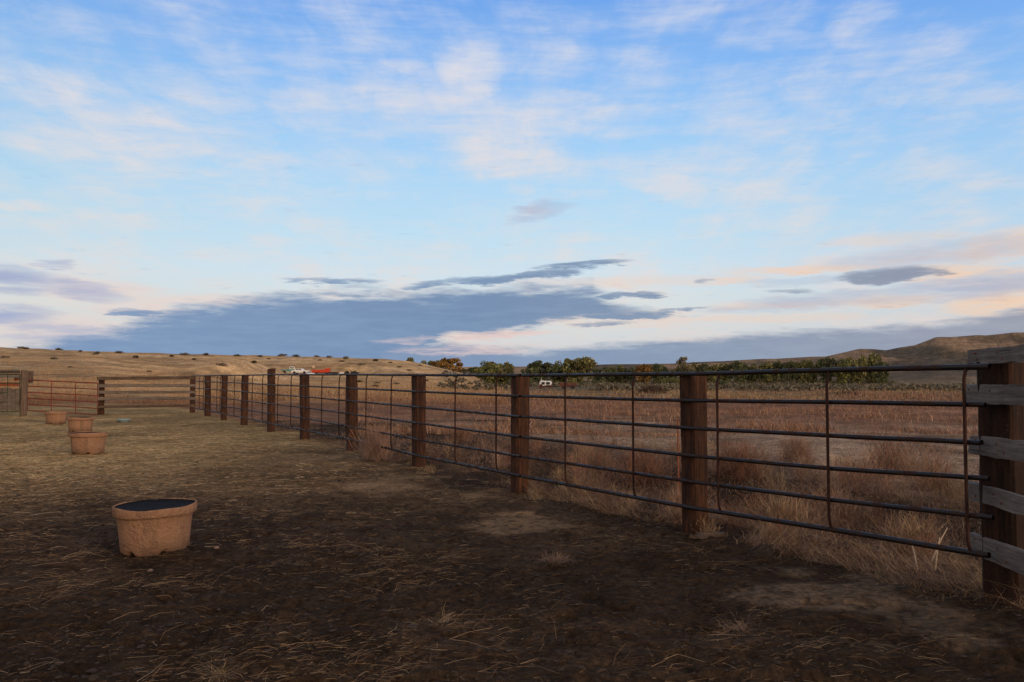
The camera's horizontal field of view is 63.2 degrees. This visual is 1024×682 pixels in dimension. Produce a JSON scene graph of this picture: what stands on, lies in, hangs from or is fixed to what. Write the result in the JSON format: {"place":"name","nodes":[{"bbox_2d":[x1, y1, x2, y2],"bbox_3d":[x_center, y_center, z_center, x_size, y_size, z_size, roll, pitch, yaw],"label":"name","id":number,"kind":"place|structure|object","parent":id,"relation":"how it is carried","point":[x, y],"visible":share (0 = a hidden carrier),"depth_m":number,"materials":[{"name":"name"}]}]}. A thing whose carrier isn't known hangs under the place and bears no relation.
{"place":"outdoors","nodes":[
{"label":"outdoors","id":0,"kind":"place"},
{"bbox_2d":[0,347,508,406],"bbox_3d":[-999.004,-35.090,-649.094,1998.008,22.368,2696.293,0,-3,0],"label":"grassy hill","id":1,"kind":"structure","parent":0,"point":[209,367],"depth_m":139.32,"materials":[{"name":"beige plant"}]},
{"bbox_2d":[281,367,294,372],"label":"teal pickup","id":2,"kind":"object","parent":1,"relation":"on","point":[290,369],"visible":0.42,"depth_m":194.93,"materials":[{"name":"paint"}]},
{"bbox_2d":[291,369,309,373],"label":"white car","id":3,"kind":"object","parent":1,"relation":"on","point":[297,371],"visible":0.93,"depth_m":187.23,"materials":[{"name":"paint"}]},
{"bbox_2d":[311,368,330,373],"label":"red wagon","id":4,"kind":"object","parent":1,"relation":"on","point":[326,370],"visible":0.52,"depth_m":186.08,"materials":[{"name":"paint"}]},
{"bbox_2d":[344,371,359,373],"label":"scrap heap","id":5,"kind":"object","parent":1,"relation":"on","point":[352,372],"visible":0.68,"depth_m":179.75,"materials":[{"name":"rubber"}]},
{"bbox_2d":[420,360,440,365],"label":"valley tree","id":6,"kind":"object","parent":1,"relation":"on","point":[428,363],"visible":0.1,"depth_m":399.28,"materials":[{"name":"green plant"}]},
{"bbox_2d":[431,357,462,372],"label":"valley tree","id":7,"kind":"object","parent":1,"relation":"on","point":[446,363],"visible":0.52,"depth_m":387.21,"materials":[{"name":"orange plant"}]},
{"bbox_2d":[451,366,476,372],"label":"valley tree","id":8,"kind":"object","parent":1,"relation":"on","point":[466,370],"visible":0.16,"depth_m":397.42,"materials":[{"name":"green plant"}]},
{"bbox_2d":[471,361,499,383],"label":"valley tree","id":9,"kind":"object","parent":1,"relation":"on","point":[483,369],"visible":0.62,"depth_m":378.34,"materials":[{"name":"green plant"}]},
{"bbox_2d":[0,406,1023,681],"bbox_3d":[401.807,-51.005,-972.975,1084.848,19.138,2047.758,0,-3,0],"label":"corral ground","id":10,"kind":"structure","parent":0,"point":[902,610],"depth_m":5.91,"materials":[{"name":"brown soil"}]},
{"bbox_2d":[0,375,20,385],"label":"orange implement","id":11,"kind":"object","parent":10,"relation":"on","point":[16,377],"visible":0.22,"depth_m":39.74,"materials":[{"name":"paint"}]},
{"bbox_2d":[20,370,33,415],"bbox_3d":[-19.300,2.075,33.064,0.318,1.840,0.756,0,-3,-9],"label":"gate post","id":12,"kind":"object","parent":10,"relation":"on","point":[26,375],"visible":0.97,"depth_m":32.74,"materials":[{"name":"brown wood"}]},
{"bbox_2d":[0,370,19,411],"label":"green gate","id":13,"kind":"structure","parent":12,"relation":"attached to","point":[9,398],"depth_m":32.62,"materials":[{"name":"metal"}]},
{"bbox_2d":[27,379,97,414],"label":"red gate","id":14,"kind":"structure","parent":12,"relation":"attached to","point":[51,393],"depth_m":33.37,"materials":[{"name":"metal"}]},
{"bbox_2d":[44,411,68,423],"bbox_3d":[-14.814,2.491,27.030,0.704,0.432,0.704,-1,-3,12],"label":"planter tub","id":15,"kind":"object","parent":10,"relation":"on","point":[55,417],"visible":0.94,"depth_m":26.78,"materials":[{"name":"paint"}]},
{"bbox_2d":[66,416,94,431],"bbox_3d":[-11.928,2.303,22.994,0.704,0.432,0.704,1,-3,-9],"label":"planter tub","id":16,"kind":"object","parent":10,"relation":"on","point":[77,424],"visible":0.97,"depth_m":22.74,"materials":[{"name":"paint"}]},
{"bbox_2d":[68,431,108,454],"bbox_3d":[-8.437,2.029,16.569,0.718,0.440,0.718,1,-4,-19],"label":"planter tub","id":17,"kind":"object","parent":10,"relation":"on","point":[86,442],"visible":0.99,"depth_m":16.31,"materials":[{"name":"paint"}]},
{"bbox_2d":[117,419,129,421],"bbox_3d":[-13.209,2.706,28.291,0.417,0.100,0.417,0,-3,0],"label":"feed pan","id":18,"kind":"object","parent":10,"relation":"on","point":[123,420],"visible":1,"depth_m":28.14,"materials":[{"name":"ceramic"}]},
{"bbox_2d":[97,376,195,414],"bbox_3d":[-15.322,2.295,34.916,3.892,1.664,0.462,2,-3,-35],"label":"plank fence","id":19,"kind":"object","parent":10,"relation":"on","point":[102,392],"visible":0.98,"depth_m":34.60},
{"bbox_2d":[112,498,196,556],"bbox_3d":[-3.127,1.629,7.298,0.686,0.421,0.687,-1,-2,0],"label":"planter tub","id":20,"kind":"object","parent":10,"relation":"on","point":[152,527],"visible":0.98,"depth_m":7.07,"materials":[{"name":"paint"}]},
{"bbox_2d":[182,648,249,681],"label":"grass clump","id":21,"kind":"object","parent":10,"relation":"on","point":[216,672],"visible":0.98,"depth_m":4.22,"materials":[{"name":"brown plant"}]},
{"bbox_2d":[334,415,407,461],"bbox_3d":[-2.436,1.792,15.348,1.869,1.082,1.939,-1,-3,22],"label":"tumbleweed","id":22,"kind":"object","parent":10,"relation":"on","point":[375,451],"visible":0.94,"depth_m":15.17,"materials":[{"name":"brown plant"}]},
{"bbox_2d":[418,464,435,473],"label":"grass clump","id":23,"kind":"object","parent":10,"relation":"on","point":[429,470],"visible":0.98,"depth_m":13.08,"materials":[{"name":"brown plant"}]},
{"bbox_2d":[416,602,456,624],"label":"grass clump","id":24,"kind":"object","parent":10,"relation":"on","point":[439,617],"visible":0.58,"depth_m":5.15,"materials":[{"name":"brown plant"}]},
{"bbox_2d":[0,461,1022,681],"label":"dirt clods","id":25,"kind":"object","parent":10,"relation":"on","point":[92,678],"visible":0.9,"depth_m":5.01,"materials":[{"name":"brown soil"}]},
{"bbox_2d":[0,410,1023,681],"bbox_3d":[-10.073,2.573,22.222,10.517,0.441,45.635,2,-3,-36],"label":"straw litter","id":26,"kind":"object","parent":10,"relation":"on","point":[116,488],"visible":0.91,"depth_m":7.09,"materials":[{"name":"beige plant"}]},
{"bbox_2d":[524,487,541,500],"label":"grass clump","id":27,"kind":"object","parent":10,"relation":"on","point":[534,497],"visible":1,"depth_m":10.14,"materials":[{"name":"brown plant"}]},
{"bbox_2d":[528,539,573,566],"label":"grass clump","id":28,"kind":"object","parent":10,"relation":"on","point":[553,559],"visible":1,"depth_m":6.76,"materials":[{"name":"beige plant"}]},
{"bbox_2d":[190,362,1023,604],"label":"pipe fence","id":29,"kind":"object","parent":10,"relation":"on","point":[1006,422],"visible":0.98,"depth_m":7.93,"materials":[{"name":"dark metal pipe"},{"name":"timber"}]},
{"bbox_2d":[689,534,708,538],"bbox_3d":[1.720,1.802,7.656,0.180,0.051,0.086,0,-2,29],"label":"wood scrap","id":30,"kind":"object","parent":10,"relation":"on","point":[694,536],"visible":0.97,"depth_m":7.63,"materials":[{"name":"brown wood"}]},
{"bbox_2d":[683,514,731,535],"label":"grass clump","id":31,"kind":"object","parent":10,"relation":"on","point":[708,528],"visible":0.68,"depth_m":7.89,"materials":[{"name":"beige plant"}]},
{"bbox_2d":[696,532,725,537],"bbox_3d":[1.864,1.815,7.777,0.271,0.058,0.104,2,-3,-8],"label":"wood scrap","id":32,"kind":"object","parent":10,"relation":"on","point":[720,534],"visible":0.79,"depth_m":7.74,"materials":[{"name":"brown wood"}]},
{"bbox_2d":[714,611,765,634],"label":"grass clump","id":33,"kind":"object","parent":10,"relation":"on","point":[739,623],"visible":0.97,"depth_m":5.00,"materials":[{"name":"brown plant"}]},
{"bbox_2d":[966,344,1023,574],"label":"board fence","id":34,"kind":"object","parent":10,"relation":"on","point":[1008,556],"visible":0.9,"depth_m":5.41,"materials":[{"name":"wood"}]},
{"bbox_2d":[0,0,1023,366],"label":"sky","id":35,"kind":"structure","parent":0,"point":[520,183],"materials":[{"name":"blue"}]},
{"bbox_2d":[172,386,1023,607],"bbox_3d":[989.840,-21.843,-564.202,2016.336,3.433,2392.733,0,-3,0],"label":"field ground","id":36,"kind":"structure","parent":0,"point":[332,417],"depth_m":20.01,"materials":[{"name":"brown plant"}]},
{"bbox_2d":[439,421,476,441],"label":"weed bush","id":37,"kind":"object","parent":36,"relation":"on","point":[460,435],"visible":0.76,"depth_m":19.66,"materials":[{"name":"brown plant"}]},
{"bbox_2d":[487,361,514,383],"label":"valley tree","id":38,"kind":"object","parent":36,"relation":"on","point":[508,368],"visible":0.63,"depth_m":381.03,"materials":[{"name":"green plant"}]},
{"bbox_2d":[521,367,532,378],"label":"valley tree","id":39,"kind":"object","parent":36,"relation":"on","point":[523,371],"visible":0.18,"depth_m":429.47,"materials":[{"name":"green plant"}]},
{"bbox_2d":[529,379,543,382],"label":"valley tree","id":40,"kind":"object","parent":36,"relation":"on","point":[531,381],"visible":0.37,"depth_m":259.65,"materials":[{"name":"green plant"}]},
{"bbox_2d":[527,360,561,382],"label":"valley tree","id":41,"kind":"object","parent":36,"relation":"on","point":[535,367],"visible":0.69,"depth_m":367.31,"materials":[{"name":"green plant"}]},
{"bbox_2d":[539,379,551,387],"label":"old truck cab","id":42,"kind":"object","parent":36,"relation":"on","point":[542,384],"visible":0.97,"depth_m":128.02,"materials":[{"name":"white paint"}]},
{"bbox_2d":[550,360,565,382],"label":"valley tree","id":43,"kind":"object","parent":36,"relation":"on","point":[557,364],"visible":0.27,"depth_m":372.27,"materials":[{"name":"green plant"}]},
{"bbox_2d":[558,383,576,388],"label":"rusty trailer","id":44,"kind":"object","parent":36,"relation":"on","point":[572,385],"visible":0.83,"depth_m":115.13,"materials":[{"name":"metal"}]},
{"bbox_2d":[559,358,589,382],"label":"valley tree","id":45,"kind":"object","parent":36,"relation":"on","point":[580,365],"visible":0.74,"depth_m":369.58,"materials":[{"name":"green plant"}]},
{"bbox_2d":[189,383,980,563],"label":"field weeds","id":46,"kind":"object","parent":36,"relation":"on","point":[792,426],"visible":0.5,"depth_m":31.49,"materials":[{"name":"brown plant"}]},
{"bbox_2d":[581,356,597,382],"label":"valley tree","id":47,"kind":"object","parent":36,"relation":"on","point":[591,363],"visible":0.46,"depth_m":373.29,"materials":[{"name":"green plant"}]},
{"bbox_2d":[579,380,604,383],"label":"valley tree","id":48,"kind":"object","parent":36,"relation":"on","point":[584,381],"visible":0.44,"depth_m":248.28,"materials":[{"name":"green plant"}]},
{"bbox_2d":[566,443,628,477],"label":"weed bush","id":49,"kind":"object","parent":36,"relation":"on","point":[601,460],"visible":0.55,"depth_m":13.50,"materials":[{"name":"brown plant"}]},
{"bbox_2d":[592,367,613,382],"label":"valley tree","id":50,"kind":"object","parent":36,"relation":"on","point":[606,370],"visible":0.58,"depth_m":398.72,"materials":[{"name":"green plant"}]},
{"bbox_2d":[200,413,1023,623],"bbox_3d":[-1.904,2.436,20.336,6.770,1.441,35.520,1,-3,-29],"label":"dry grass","id":51,"kind":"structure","parent":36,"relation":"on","point":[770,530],"depth_m":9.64,"materials":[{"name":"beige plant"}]},
{"bbox_2d":[604,365,623,383],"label":"valley tree","id":52,"kind":"object","parent":36,"relation":"on","point":[620,368],"visible":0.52,"depth_m":403.25,"materials":[{"name":"green plant"}]},
{"bbox_2d":[617,367,635,382],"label":"valley tree","id":53,"kind":"object","parent":36,"relation":"on","point":[631,369],"visible":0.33,"depth_m":407.99,"materials":[{"name":"green plant"}]},
{"bbox_2d":[595,440,681,486],"bbox_3d":[1.990,1.917,12.853,1.611,0.806,1.815,2,-3,-35],"label":"weed bush","id":54,"kind":"object","parent":36,"relation":"on","point":[647,468],"visible":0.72,"depth_m":12.60,"materials":[{"name":"brown plant"}]},
{"bbox_2d":[635,363,652,382],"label":"valley tree","id":55,"kind":"object","parent":36,"relation":"on","point":[644,367],"visible":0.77,"depth_m":388.33,"materials":[{"name":"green plant"}]},
{"bbox_2d":[636,380,667,394],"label":"brush heap","id":56,"kind":"object","parent":36,"relation":"on","point":[646,389],"visible":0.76,"depth_m":73.53,"materials":[{"name":"brown plant"}]},
{"bbox_2d":[650,363,667,383],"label":"valley tree","id":57,"kind":"object","parent":36,"relation":"on","point":[656,367],"visible":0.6,"depth_m":389.41,"materials":[{"name":"green plant"}]},
{"bbox_2d":[642,394,676,396],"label":"fallen timber","id":58,"kind":"object","parent":36,"relation":"on","point":[657,394],"visible":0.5,"depth_m":66.22,"materials":[{"name":"brown wood"}]},
{"bbox_2d":[662,377,679,383],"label":"valley tree","id":59,"kind":"object","parent":36,"relation":"on","point":[671,380],"visible":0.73,"depth_m":214.29,"materials":[{"name":"green plant"}]},
{"bbox_2d":[665,367,678,382],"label":"valley tree","id":60,"kind":"object","parent":36,"relation":"on","point":[674,370],"visible":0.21,"depth_m":398.57,"materials":[{"name":"green plant"}]},
{"bbox_2d":[677,419,678,495],"bbox_3d":[2.068,1.534,10.342,0.022,1.115,0.019,0,-3,0],"label":"wooden stake","id":61,"kind":"object","parent":36,"relation":"on","point":[678,448],"visible":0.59,"depth_m":10.35,"materials":[{"name":"orange paint"}]},
{"bbox_2d":[676,356,697,371],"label":"valley tree","id":62,"kind":"object","parent":36,"relation":"on","point":[681,361],"visible":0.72,"depth_m":384.14,"materials":[{"name":"green plant"}]},
{"bbox_2d":[492,377,897,383],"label":"valley brush","id":63,"kind":"object","parent":36,"relation":"on","point":[763,381],"visible":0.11,"depth_m":392.44,"materials":[{"name":"plant"}]},
{"bbox_2d":[691,363,709,371],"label":"valley tree","id":64,"kind":"object","parent":36,"relation":"on","point":[702,367],"visible":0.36,"depth_m":392.02,"materials":[{"name":"green plant"}]},
{"bbox_2d":[437,367,976,391],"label":"sagebrush flat","id":65,"kind":"structure","parent":36,"relation":"on","point":[777,387],"depth_m":109.46,"materials":[{"name":"brown plant"}]},
{"bbox_2d":[707,364,718,382],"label":"valley tree","id":66,"kind":"object","parent":36,"relation":"on","point":[714,367],"visible":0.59,"depth_m":397.33,"materials":[{"name":"green plant"}]},
{"bbox_2d":[712,379,729,384],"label":"valley tree","id":67,"kind":"object","parent":36,"relation":"on","point":[721,381],"visible":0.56,"depth_m":238.65,"materials":[{"name":"green plant"}]},
{"bbox_2d":[716,363,732,381],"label":"valley tree","id":68,"kind":"object","parent":36,"relation":"on","point":[721,367],"visible":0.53,"depth_m":402.68,"materials":[{"name":"green plant"}]},
{"bbox_2d":[727,360,748,382],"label":"valley tree","id":69,"kind":"object","parent":36,"relation":"on","point":[737,365],"visible":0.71,"depth_m":397.79,"materials":[{"name":"green plant"}]},
{"bbox_2d":[708,434,795,484],"bbox_3d":[3.471,1.816,12.642,1.693,0.905,1.806,-1,-3,18],"label":"weed bush","id":70,"kind":"object","parent":36,"relation":"on","point":[743,465],"visible":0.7,"depth_m":12.61,"materials":[{"name":"brown plant"}]},
{"bbox_2d":[744,363,759,382],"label":"valley tree","id":71,"kind":"object","parent":36,"relation":"on","point":[749,377],"visible":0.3,"depth_m":408.17,"materials":[{"name":"green plant"}]},
{"bbox_2d":[751,361,773,381],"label":"valley tree","id":72,"kind":"object","parent":36,"relation":"on","point":[762,366],"visible":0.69,"depth_m":402.62,"materials":[{"name":"green plant"}]},
{"bbox_2d":[765,360,786,382],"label":"valley tree","id":73,"kind":"object","parent":36,"relation":"on","point":[778,364],"visible":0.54,"depth_m":403.05,"materials":[{"name":"green plant"}]},
{"bbox_2d":[740,488,832,534],"bbox_3d":[2.835,1.811,8.712,1.230,0.610,1.131,0,-3,0],"label":"weed bush","id":74,"kind":"object","parent":36,"relation":"on","point":[779,509],"visible":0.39,"depth_m":8.67,"materials":[{"name":"beige plant"}]},
{"bbox_2d":[776,361,797,381],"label":"valley tree","id":75,"kind":"object","parent":36,"relation":"on","point":[789,377],"visible":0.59,"depth_m":402.90,"materials":[{"name":"green plant"}]},
{"bbox_2d":[758,428,824,462],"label":"weed bush","id":76,"kind":"object","parent":36,"relation":"on","point":[798,446],"visible":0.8,"depth_m":15.08,"materials":[{"name":"brown plant"}]},
{"bbox_2d":[790,361,807,383],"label":"valley tree","id":77,"kind":"object","parent":36,"relation":"on","point":[801,377],"visible":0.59,"depth_m":402.67,"materials":[{"name":"green plant"}]},
{"bbox_2d":[801,358,818,382],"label":"valley tree","id":78,"kind":"object","parent":36,"relation":"on","point":[812,377],"visible":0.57,"depth_m":402.48,"materials":[{"name":"green plant"}]},
{"bbox_2d":[817,356,838,381],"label":"valley tree","id":79,"kind":"object","parent":36,"relation":"on","point":[826,364],"visible":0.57,"depth_m":398.08,"materials":[{"name":"green plant"}]},
{"bbox_2d":[773,479,893,533],"bbox_3d":[3.804,1.963,9.853,1.399,0.716,1.597,0,-3,0],"label":"weed bush","id":80,"kind":"object","parent":36,"relation":"on","point":[833,511],"visible":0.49,"depth_m":9.72,"materials":[{"name":"brown plant"}]},
{"bbox_2d":[833,358,850,383],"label":"valley tree","id":81,"kind":"object","parent":36,"relation":"on","point":[844,376],"visible":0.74,"depth_m":389.02,"materials":[{"name":"green plant"}]},
{"bbox_2d":[829,390,865,394],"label":"brush heap","id":82,"kind":"object","parent":36,"relation":"on","point":[847,392],"visible":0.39,"depth_m":69.62,"materials":[{"name":"brown plant"}]},
{"bbox_2d":[845,357,867,383],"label":"valley tree","id":83,"kind":"object","parent":36,"relation":"on","point":[856,377],"visible":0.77,"depth_m":387.74,"materials":[{"name":"green plant"}]},
{"bbox_2d":[861,352,881,383],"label":"valley tree","id":84,"kind":"object","parent":36,"relation":"on","point":[871,361],"visible":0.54,"depth_m":399.12,"materials":[{"name":"green plant"}]},
{"bbox_2d":[873,360,888,383],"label":"valley tree","id":85,"kind":"object","parent":36,"relation":"on","point":[882,377],"visible":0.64,"depth_m":383.38,"materials":[{"name":"green plant"}]},
{"bbox_2d":[846,426,933,477],"bbox_3d":[5.880,1.797,13.266,2.110,1.061,2.103,0,-3,0],"label":"weed bush","id":86,"kind":"object","parent":36,"relation":"on","point":[892,452],"visible":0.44,"depth_m":13.21,"materials":[{"name":"brown plant"}]},
{"bbox_2d":[853,504,958,561],"bbox_3d":[3.580,1.783,7.521,1.240,0.619,1.158,0,-3,0],"label":"weed bush","id":87,"kind":"object","parent":36,"relation":"on","point":[907,531],"visible":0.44,"depth_m":7.50,"materials":[{"name":"beige plant"}]},
{"bbox_2d":[912,546,917,569],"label":"broken stalk","id":88,"kind":"object","parent":36,"relation":"on","point":[915,558],"visible":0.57,"depth_m":6.58,"materials":[{"name":"beige plant"}]},
{"bbox_2d":[877,443,974,491],"bbox_3d":[5.782,1.799,11.556,1.603,0.819,1.616,0,-3,0],"label":"weed bush","id":89,"kind":"object","parent":36,"relation":"on","point":[934,468],"visible":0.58,"depth_m":11.49,"materials":[{"name":"brown plant"}]},
{"bbox_2d":[934,537,939,569],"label":"broken stalk","id":90,"kind":"object","parent":36,"relation":"on","point":[936,555],"visible":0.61,"depth_m":6.59,"materials":[{"name":"beige plant"}]},
{"bbox_2d":[931,527,947,563],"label":"broken stalk","id":91,"kind":"object","parent":36,"relation":"on","point":[939,543],"visible":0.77,"depth_m":6.93,"materials":[{"name":"beige plant"}]},
{"bbox_2d":[450,332,1023,383],"bbox_3d":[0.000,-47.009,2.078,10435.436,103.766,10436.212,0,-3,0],"label":"distant hills","id":92,"kind":"structure","parent":0,"point":[942,350],"depth_m":1361.36,"materials":[{"name":"brown plant"}]}
]}

